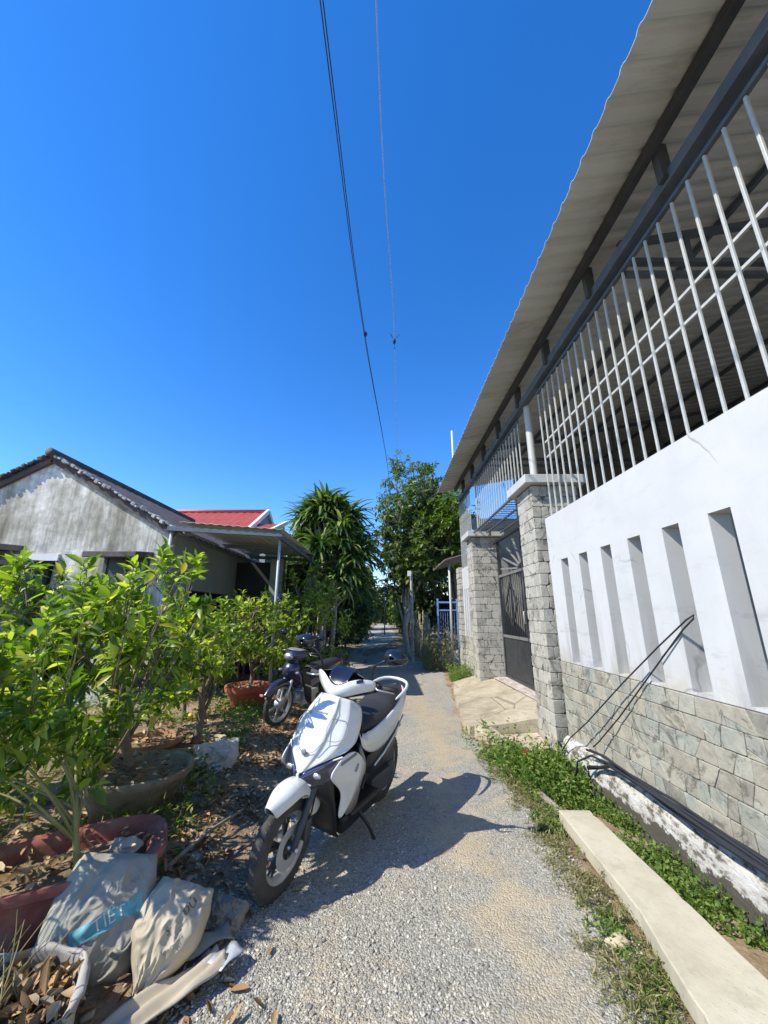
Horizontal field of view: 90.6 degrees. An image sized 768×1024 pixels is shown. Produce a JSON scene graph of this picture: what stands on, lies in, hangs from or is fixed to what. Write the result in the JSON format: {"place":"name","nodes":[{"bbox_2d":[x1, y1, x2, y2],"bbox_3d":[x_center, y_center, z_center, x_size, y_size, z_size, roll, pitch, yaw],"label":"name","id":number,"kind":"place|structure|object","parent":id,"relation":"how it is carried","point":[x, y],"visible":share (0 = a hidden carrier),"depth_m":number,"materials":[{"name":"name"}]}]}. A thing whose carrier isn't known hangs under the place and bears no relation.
{"place":"outdoors","nodes":[
{"label":"outdoors","id":0,"kind":"place"},
{"bbox_2d":[0,0,651,597],"label":"sky","id":1,"kind":"structure","parent":0,"point":[181,322],"materials":[{"name":"blue"}]},
{"bbox_2d":[319,0,390,499],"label":"overhead wire","id":2,"kind":"object","parent":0,"point":[365,333],"visible":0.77,"depth_m":3.98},
{"bbox_2d":[0,623,767,1023],"bbox_3d":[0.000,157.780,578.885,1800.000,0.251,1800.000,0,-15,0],"label":"ground","id":3,"kind":"structure","parent":0,"point":[106,1007],"depth_m":2.78,"materials":[{"name":"soil"}]},
{"bbox_2d":[0,635,86,826],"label":"apricot plant","id":4,"kind":"object","parent":3,"relation":"on","point":[12,765],"visible":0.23,"depth_m":2.31,"materials":[{"name":"green plant"}]},
{"bbox_2d":[0,901,97,1023],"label":"open sack","id":5,"kind":"object","parent":3,"relation":"on","point":[44,983],"visible":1,"depth_m":1.37,"materials":[{"name":"grey plastic"}]},
{"bbox_2d":[0,543,104,699],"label":"apricot plant","id":6,"kind":"object","parent":3,"relation":"on","point":[13,581],"visible":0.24,"depth_m":3.14,"materials":[{"name":"green plant"}]},
{"bbox_2d":[0,814,167,952],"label":"plant pot","id":7,"kind":"object","parent":3,"relation":"on","point":[35,871],"visible":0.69,"depth_m":1.89,"materials":[{"name":"ceramic"}]},
{"bbox_2d":[0,592,165,865],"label":"apricot plant","id":8,"kind":"object","parent":7,"relation":"in","point":[47,723],"visible":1,"depth_m":1.88,"materials":[{"name":"green plant"}]},
{"bbox_2d":[109,835,143,852],"bbox_3d":[-1.361,1.759,1.988,0.170,0.098,0.130,0,-15,0],"label":"rock","id":9,"kind":"object","parent":7,"relation":"in","point":[121,844],"visible":0.69,"depth_m":1.97,"materials":[{"name":"grey stone"}]},
{"bbox_2d":[34,852,157,986],"bbox_3d":[-1.263,1.802,1.687,0.415,0.426,0.311,4,-16,-14],"label":"sack","id":10,"kind":"object","parent":3,"relation":"on","point":[119,887],"visible":0.73,"depth_m":1.65,"materials":[{"name":"white plastic"}]},
{"bbox_2d":[0,736,227,857],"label":"dry grass","id":11,"kind":"structure","parent":3,"relation":"on","point":[54,770],"depth_m":2.83,"materials":[{"name":"brown plant"}]},
{"bbox_2d":[0,447,261,704],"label":"old house","id":12,"kind":"structure","parent":3,"relation":"on","point":[55,505],"depth_m":7.14,"materials":[{"name":"concrete"}]},
{"bbox_2d":[0,566,53,608],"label":"doorway","id":13,"kind":"structure","parent":12,"relation":"in","point":[49,567],"depth_m":6.82,"materials":[{"name":"black"}]},
{"bbox_2d":[106,558,144,610],"bbox_3d":[-4.650,1.436,6.742,0.700,1.240,0.027,0,-15,0],"label":"window","id":14,"kind":"structure","parent":12,"relation":"in","point":[113,568],"depth_m":6.85,"materials":[{"name":"grey glass"}]},
{"bbox_2d":[101,558,150,587],"bbox_3d":[-4.650,1.458,6.727,0.800,1.290,0.049,0,-15,0],"label":"window frame","id":15,"kind":"structure","parent":12,"relation":"in","point":[105,564],"depth_m":6.83,"materials":[{"name":"grey wood"}]},
{"bbox_2d":[75,571,193,742],"bbox_3d":[-2.841,1.757,4.581,1.332,1.986,1.478,8,-17,-29],"label":"apricot plant","id":16,"kind":"object","parent":3,"relation":"on","point":[107,649],"visible":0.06,"depth_m":4.40,"materials":[{"name":"green plant"}]},
{"bbox_2d":[79,749,194,821],"bbox_3d":[-1.936,2.139,2.955,0.824,0.385,0.792,0,-15,0],"label":"plant pot","id":17,"kind":"object","parent":3,"relation":"on","point":[154,776],"visible":0.76,"depth_m":2.82,"materials":[{"name":"concrete"}]},
{"bbox_2d":[0,549,239,772],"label":"apricot plant","id":18,"kind":"object","parent":17,"relation":"in","point":[163,687],"visible":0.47,"depth_m":2.98,"materials":[{"name":"green plant"}]},
{"bbox_2d":[4,678,281,880],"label":"undergrowth","id":19,"kind":"object","parent":3,"relation":"on","point":[196,774],"visible":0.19,"depth_m":4.19,"materials":[{"name":"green plant"}]},
{"bbox_2d":[68,536,222,823],"bbox_3d":[-1.465,1.128,2.317,0.727,2.026,0.698,0,-15,0],"label":"apricot plant","id":20,"kind":"object","parent":3,"relation":"on","point":[123,654],"visible":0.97,"depth_m":2.39,"materials":[{"name":"green plant"}]},
{"bbox_2d":[113,728,182,755],"bbox_3d":[-2.350,2.354,3.767,0.620,0.316,0.620,0,-15,0],"label":"plant pot","id":21,"kind":"object","parent":3,"relation":"on","point":[163,738],"visible":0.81,"depth_m":3.79,"materials":[{"name":"brown ceramic"}]},
{"bbox_2d":[90,671,202,740],"bbox_3d":[-2.343,1.990,3.756,0.827,0.886,0.625,0,-15,0],"label":"apricot plant","id":22,"kind":"object","parent":21,"relation":"in","point":[183,698],"visible":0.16,"depth_m":3.83,"materials":[{"name":"green plant"}]},
{"bbox_2d":[8,710,301,1023],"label":"soil clods","id":23,"kind":"object","parent":3,"relation":"on","point":[85,1017],"visible":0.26,"depth_m":2.52,"materials":[{"name":"brown soil"}]},
{"bbox_2d":[130,876,213,997],"bbox_3d":[-0.956,1.856,1.680,0.299,0.317,0.324,0,-15,0],"label":"sack","id":24,"kind":"object","parent":3,"relation":"on","point":[168,929],"visible":0.92,"depth_m":1.63,"materials":[{"name":"beige plastic"}]},
{"bbox_2d":[101,940,244,1023],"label":"empty sack","id":25,"kind":"object","parent":3,"relation":"on","point":[148,1004],"visible":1,"depth_m":1.51,"materials":[{"name":"beige plastic"}]},
{"bbox_2d":[0,694,354,1023],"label":"dead leaves","id":26,"kind":"object","parent":3,"relation":"on","point":[227,981],"visible":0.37,"depth_m":2.73,"materials":[{"name":"brown plant"}]},
{"bbox_2d":[184,797,209,808],"bbox_3d":[-1.450,2.274,2.932,0.185,0.133,0.154,-5,-16,18],"label":"rock","id":27,"kind":"object","parent":3,"relation":"on","point":[193,800],"visible":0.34,"depth_m":2.91,"materials":[{"name":"grey stone"}]},
{"bbox_2d":[171,734,225,754],"bbox_3d":[-2.041,2.465,3.963,0.671,0.265,0.475,1,-15,-6],"label":"plant pot","id":28,"kind":"object","parent":3,"relation":"on","point":[210,738],"visible":0.3,"depth_m":4.04,"materials":[{"name":"concrete"}]},
{"bbox_2d":[189,593,269,745],"bbox_3d":[-1.842,1.781,4.365,1.024,1.667,0.771,0,-15,0],"label":"apricot plant","id":29,"kind":"object","parent":28,"relation":"in","point":[204,691],"visible":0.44,"depth_m":4.33,"materials":[{"name":"green plant"}]},
{"bbox_2d":[167,808,243,868],"bbox_3d":[-1.160,2.134,2.533,0.032,0.045,0.708,-4,-16,15],"label":"stick","id":30,"kind":"object","parent":3,"relation":"on","point":[188,848],"visible":0.95,"depth_m":2.44,"materials":[{"name":"brown wood"}]},
{"bbox_2d":[187,920,232,960],"bbox_3d":[-0.860,1.960,1.719,0.328,0.033,0.109,11,-18,-35],"label":"empty sack","id":31,"kind":"object","parent":3,"relation":"on","point":[210,938],"visible":0.46,"depth_m":1.75,"materials":[{"name":"grey plastic"}]},
{"bbox_2d":[175,598,244,720],"bbox_3d":[-2.868,2.114,5.468,1.543,1.769,1.197,5,-16,-18],"label":"apricot plant","id":32,"kind":"object","parent":3,"relation":"on","point":[184,706],"visible":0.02,"depth_m":5.51,"materials":[{"name":"green plant"}]},
{"bbox_2d":[194,737,238,772],"bbox_3d":[-1.610,2.383,3.624,0.410,0.360,0.248,5,-16,-17],"label":"sack","id":33,"kind":"object","parent":3,"relation":"on","point":[227,749],"visible":0.63,"depth_m":3.61,"materials":[{"name":"white plastic"}]},
{"bbox_2d":[204,890,250,933],"bbox_3d":[-0.791,2.025,1.897,0.181,0.165,0.163,-5,-16,17],"label":"sack","id":34,"kind":"object","parent":3,"relation":"on","point":[231,909],"visible":0.73,"depth_m":1.89,"materials":[{"name":"grey plastic"}]},
{"bbox_2d":[210,841,253,878],"bbox_3d":[-0.907,2.121,2.351,0.028,0.025,0.432,-6,-16,21],"label":"stick","id":35,"kind":"object","parent":3,"relation":"on","point":[228,861],"visible":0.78,"depth_m":2.29,"materials":[{"name":"brown wood"}]},
{"bbox_2d":[177,509,287,562],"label":"tiled house","id":36,"kind":"structure","parent":3,"relation":"on","point":[256,518],"depth_m":14.80,"materials":[{"name":"red tile"}]},
{"bbox_2d":[167,521,316,682],"bbox_3d":[-2.875,2.151,8.234,2.155,3.137,3.580,0,-15,0],"label":"porch","id":37,"kind":"object","parent":3,"relation":"on","point":[253,579],"visible":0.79,"depth_m":9.52,"materials":[{"name":"grey metal"}]},
{"bbox_2d":[224,681,270,708],"bbox_3d":[-2.220,2.950,6.195,0.740,0.412,0.740,0,-15,0],"label":"plant pot","id":38,"kind":"object","parent":3,"relation":"on","point":[242,691],"visible":0.93,"depth_m":5.96,"materials":[{"name":"ceramic"}]},
{"bbox_2d":[224,589,314,686],"bbox_3d":[-2.103,2.168,6.563,1.586,1.678,1.467,6,-16,-20],"label":"apricot plant","id":39,"kind":"object","parent":38,"relation":"in","point":[277,656],"visible":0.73,"depth_m":6.39,"materials":[{"name":"green plant"}]},
{"bbox_2d":[236,633,263,681],"bbox_3d":[-3.070,3.323,8.726,0.420,1.030,0.420,0,-15,0],"label":"plastic chair","id":40,"kind":"object","parent":3,"relation":"on","point":[238,664],"visible":0.16,"depth_m":8.52,"materials":[{"name":"red plastic"}]},
{"bbox_2d":[228,585,294,680],"bbox_3d":[-2.484,2.473,7.399,1.475,2.080,1.300,-13,-20,40],"label":"apricot plant","id":41,"kind":"object","parent":3,"relation":"on","point":[258,672],"visible":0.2,"depth_m":7.33,"materials":[{"name":"green plant"}]},
{"bbox_2d":[284,539,298,592],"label":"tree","id":42,"kind":"object","parent":3,"relation":"on","point":[286,570],"visible":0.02,"depth_m":19.61,"materials":[{"name":"green plant"}]},
{"bbox_2d":[258,559,359,685],"bbox_3d":[-1.654,2.328,8.088,2.275,2.715,1.594,0,-15,0],"label":"apricot plant","id":43,"kind":"object","parent":3,"relation":"on","point":[315,598],"visible":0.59,"depth_m":8.02,"materials":[{"name":"green plant"}]},
{"bbox_2d":[298,530,341,627],"bbox_3d":[-2.361,2.648,13.358,1.919,5.097,4.047,0,-15,0],"label":"tree","id":44,"kind":"object","parent":3,"relation":"on","point":[315,606],"visible":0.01,"depth_m":12.71,"materials":[{"name":"green plant"}]},
{"bbox_2d":[279,480,388,661],"bbox_3d":[-1.563,1.757,11.030,3.631,5.471,3.593,0,-15,0],"label":"dracaena tree","id":45,"kind":"object","parent":3,"relation":"on","point":[328,518],"visible":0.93,"depth_m":10.71,"materials":[{"name":"green plant"}]},
{"bbox_2d":[313,532,372,656],"bbox_3d":[-1.875,2.763,14.394,2.921,5.396,4.438,0,-15,0],"label":"tree","id":46,"kind":"object","parent":3,"relation":"on","point":[347,605],"visible":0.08,"depth_m":13.79,"materials":[{"name":"green plant"}]},
{"bbox_2d":[328,504,371,648],"bbox_3d":[-1.898,3.159,18.042,2.737,6.508,5.837,0,-15,0],"label":"tree","id":47,"kind":"object","parent":3,"relation":"on","point":[351,634],"visible":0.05,"depth_m":17.22,"materials":[{"name":"green plant"}]},
{"bbox_2d":[345,565,377,642],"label":"tree","id":48,"kind":"object","parent":3,"relation":"on","point":[362,632],"visible":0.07,"depth_m":21.92,"materials":[{"name":"green plant"}]},
{"bbox_2d":[362,568,378,633],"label":"tree","id":49,"kind":"object","parent":3,"relation":"on","point":[371,610],"visible":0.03,"depth_m":29.34,"materials":[{"name":"green plant"}]},
{"bbox_2d":[371,588,386,622],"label":"tree","id":50,"kind":"object","parent":3,"relation":"on","point":[378,606],"visible":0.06,"depth_m":40.66,"materials":[{"name":"green plant"}]},
{"bbox_2d":[373,582,395,624],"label":"tree","id":51,"kind":"object","parent":3,"relation":"on","point":[386,611],"visible":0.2,"depth_m":57.41,"materials":[{"name":"green plant"}]},
{"bbox_2d":[385,589,401,629],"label":"tree","id":52,"kind":"object","parent":3,"relation":"on","point":[389,608],"visible":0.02,"depth_m":39.23,"materials":[{"name":"green plant"}]},
{"bbox_2d":[370,589,434,623],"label":"woods","id":53,"kind":"object","parent":3,"relation":"on","point":[378,621],"depth_m":67.94,"materials":[{"name":"green plant"}]},
{"bbox_2d":[376,449,438,608],"bbox_3d":[1.482,1.643,19.834,3.868,10.423,3.189,0,-15,0],"label":"tree","id":54,"kind":"object","parent":3,"relation":"on","point":[401,469],"visible":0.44,"depth_m":20.55,"materials":[{"name":"green plant"}]},
{"bbox_2d":[389,588,430,635],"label":"tree","id":55,"kind":"object","parent":3,"relation":"on","point":[399,623],"visible":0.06,"depth_m":25.02,"materials":[{"name":"green plant"}]},
{"bbox_2d":[396,604,428,643],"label":"tree","id":56,"kind":"object","parent":3,"relation":"on","point":[399,617],"visible":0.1,"depth_m":18.80,"materials":[{"name":"green plant"}]},
{"bbox_2d":[367,467,468,656],"bbox_3d":[1.424,1.976,15.418,4.186,7.462,4.244,14,-20,-42],"label":"tree","id":57,"kind":"object","parent":3,"relation":"on","point":[418,562],"visible":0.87,"depth_m":14.82,"materials":[{"name":"green plant"}]},
{"bbox_2d":[408,611,431,659],"bbox_3d":[1.252,4.794,15.071,0.137,1.696,7.409,1,-15,-3],"label":"bamboo fence","id":58,"kind":"object","parent":3,"relation":"on","point":[417,635],"visible":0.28,"depth_m":13.96,"materials":[{"name":"wood"}]},
{"bbox_2d":[388,618,460,671],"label":"fence bush","id":59,"kind":"object","parent":3,"relation":"on","point":[427,663],"visible":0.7,"depth_m":10.66,"materials":[{"name":"green plant"}]},
{"bbox_2d":[400,566,456,645],"bbox_3d":[2.950,3.373,17.305,4.814,5.758,3.819,-5,-16,18],"label":"tree","id":60,"kind":"object","parent":3,"relation":"on","point":[425,603],"visible":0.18,"depth_m":16.53,"materials":[{"name":"green plant"}]},
{"bbox_2d":[416,487,479,652],"bbox_3d":[2.542,2.168,14.853,2.780,6.782,3.320,0,-15,0],"label":"tree","id":61,"kind":"object","parent":3,"relation":"on","point":[448,516],"visible":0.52,"depth_m":14.58,"materials":[{"name":"green plant"}]},
{"bbox_2d":[437,599,460,669],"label":"blue gate","id":62,"kind":"structure","parent":3,"relation":"on","point":[455,654],"depth_m":10.96,"materials":[{"name":"metal"}]},
{"bbox_2d":[433,553,466,665],"bbox_3d":[2.660,2.883,11.703,1.880,3.530,2.700,0,-15,0],"label":"lean to","id":63,"kind":"object","parent":3,"relation":"on","point":[451,561],"visible":0.63,"depth_m":11.11,"materials":[{"name":"paint"}]},
{"bbox_2d":[444,660,474,681],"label":"corner weeds","id":64,"kind":"object","parent":3,"relation":"on","point":[463,673],"visible":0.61,"depth_m":8.64,"materials":[{"name":"green plant"}]},
{"bbox_2d":[456,566,473,675],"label":"boundary wall","id":65,"kind":"structure","parent":3,"relation":"on","point":[465,629],"depth_m":9.61,"materials":[{"name":"white paint"}]},
{"bbox_2d":[458,491,471,567],"bbox_3d":[2.130,0.526,9.905,0.032,1.820,1.360,0,-15,0],"label":"bar screen","id":66,"kind":"object","parent":65,"relation":"on","point":[463,511],"visible":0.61,"depth_m":10.02,"materials":[{"name":"paint"}]},
{"bbox_2d":[461,531,506,680],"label":"gate pillar","id":67,"kind":"structure","parent":3,"relation":"on","point":[487,639],"depth_m":8.23,"materials":[{"name":"stone"}]},
{"bbox_2d":[474,481,477,527],"bbox_3d":[2.145,-0.144,8.796,0.030,1.238,0.030,0,-15,0],"label":"steel post","id":68,"kind":"object","parent":67,"relation":"on","point":[476,505],"visible":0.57,"depth_m":8.77,"materials":[{"name":"metal"}]},
{"bbox_2d":[452,676,554,759],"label":"concrete ramp","id":69,"kind":"structure","parent":3,"relation":"on","point":[498,701],"depth_m":5.62,"materials":[{"name":"concrete"}]},
{"bbox_2d":[495,525,534,690],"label":"gate","id":70,"kind":"structure","parent":69,"relation":"on","point":[518,659],"depth_m":7.25,"materials":[{"name":"metal"}]},
{"bbox_2d":[461,718,599,800],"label":"tall weeds","id":71,"kind":"object","parent":3,"relation":"on","point":[522,759],"visible":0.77,"depth_m":3.80,"materials":[{"name":"green plant"}]},
{"bbox_2d":[531,783,560,815],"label":"ditch kerb","id":72,"kind":"structure","parent":3,"relation":"on","point":[545,796],"depth_m":3.17,"materials":[{"name":"grey concrete"}]},
{"bbox_2d":[507,474,585,757],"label":"gate pillar","id":73,"kind":"structure","parent":3,"relation":"on","point":[529,493],"depth_m":4.91,"materials":[{"name":"stone"}]},
{"bbox_2d":[473,499,518,532],"bbox_3d":[2.300,0.091,7.148,0.620,0.049,2.750,0,-15,0],"label":"trellis shelf","id":74,"kind":"object","parent":73,"relation":"attached to","point":[502,517],"visible":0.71,"depth_m":7.35,"materials":[{"name":"grey metal"}]},
{"bbox_2d":[475,421,522,530],"bbox_3d":[2.130,-0.496,7.312,0.032,1.197,2.920,0,-15,0],"label":"bar screen","id":75,"kind":"object","parent":73,"relation":"attached to","point":[497,450],"visible":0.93,"depth_m":7.08,"materials":[{"name":"paint"}]},
{"bbox_2d":[523,405,537,473],"bbox_3d":[2.160,-0.998,5.593,0.160,1.219,0.160,0,-15,0],"label":"steel post","id":76,"kind":"object","parent":73,"relation":"on","point":[530,440],"visible":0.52,"depth_m":5.57,"materials":[{"name":"metal"}]},
{"bbox_2d":[471,745,688,1023],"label":"verge grass","id":77,"kind":"structure","parent":3,"relation":"on","point":[613,954],"depth_m":1.79,"materials":[{"name":"green plant"}]},
{"bbox_2d":[492,742,767,951],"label":"ditch weeds","id":78,"kind":"object","parent":3,"relation":"on","point":[669,875],"visible":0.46,"depth_m":2.48,"materials":[{"name":"green plant"}]},
{"bbox_2d":[545,387,767,939],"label":"boundary wall","id":79,"kind":"structure","parent":3,"relation":"on","point":[644,558],"depth_m":2.63,"materials":[{"name":"white paint"}]},
{"bbox_2d":[559,614,693,756],"bbox_3d":[1.988,1.703,3.334,0.058,1.556,2.131,1,-15,-3],"label":"bent rod","id":80,"kind":"object","parent":79,"relation":"attached to","point":[663,656],"visible":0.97,"depth_m":2.96,"materials":[{"name":"grey metal"}]},
{"bbox_2d":[535,54,767,514],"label":"bar screen","id":81,"kind":"object","parent":79,"relation":"on","point":[743,97],"visible":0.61,"depth_m":2.85,"materials":[{"name":"paint"}]},
{"bbox_2d":[574,748,767,875],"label":"cable bundle","id":82,"kind":"object","parent":79,"relation":"attached to","point":[746,854],"visible":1,"depth_m":2.38,"materials":[{"name":"black rubber"}]},
{"bbox_2d":[559,810,767,1023],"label":"concrete slab","id":83,"kind":"structure","parent":3,"relation":"on","point":[715,977],"depth_m":1.70,"materials":[{"name":"beige concrete"}]},
{"bbox_2d":[376,0,399,531],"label":"overhead wire","id":84,"kind":"object","parent":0,"point":[394,341],"visible":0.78,"depth_m":4.21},
{"bbox_2d":[147,623,694,1023],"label":"gravel path","id":85,"kind":"structure","parent":0,"point":[519,917],"depth_m":2.01,"materials":[{"name":"grey gravel"}]},
{"bbox_2d":[260,628,342,725],"bbox_3d":[-1.199,2.454,5.799,0.817,1.309,1.781,-2,-15,6],"label":"motorbike","id":86,"kind":"object","parent":85,"relation":"on","point":[293,680],"visible":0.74,"depth_m":5.41,"materials":[{"name":"metal"}]},
{"bbox_2d":[245,634,408,905],"bbox_3d":[-0.229,1.649,2.825,0.951,1.348,1.886,0,-13,27],"label":"motor scooter","id":87,"kind":"object","parent":85,"relation":"on","point":[339,760],"visible":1,"depth_m":2.40,"materials":[{"name":"plastic"}]},
{"bbox_2d":[384,583,384,634],"bbox_3d":[0.050,7.381,29.081,0.099,3.900,0.099,0,-15,0],"label":"utility pole","id":88,"kind":"object","parent":85,"relation":"on","point":[384,610],"visible":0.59,"depth_m":29.00,"materials":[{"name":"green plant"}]},
{"bbox_2d":[407,571,414,661],"bbox_3d":[0.894,3.436,12.598,0.128,2.930,0.240,-9,-17,29],"label":"post","id":89,"kind":"object","parent":85,"relation":"on","point":[411,611],"visible":0.91,"depth_m":12.62,"materials":[{"name":"grey concrete"}]},
{"bbox_2d":[605,933,630,949],"bbox_3d":[1.099,2.020,1.783,0.089,0.058,0.076,6,-16,-20],"label":"rock","id":90,"kind":"object","parent":85,"relation":"on","point":[616,938],"visible":0.67,"depth_m":1.77,"materials":[{"name":"beige stone"}]},
{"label":"yard pavement","id":91,"kind":"structure","parent":0,"visible":0},
{"bbox_2d":[437,0,767,668],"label":"open shed","id":92,"kind":"structure","parent":91,"relation":"on","point":[688,68],"depth_m":3.83,"materials":[{"name":"metal"}]},
{"bbox_2d":[451,431,453,457],"bbox_3d":[1.930,-1.528,10.614,0.080,1.620,0.100,0,-15,0],"label":"roof mast","id":93,"kind":"object","parent":92,"relation":"on","point":[452,443],"visible":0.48,"depth_m":10.71,"materials":[{"name":"metal"}]}
]}

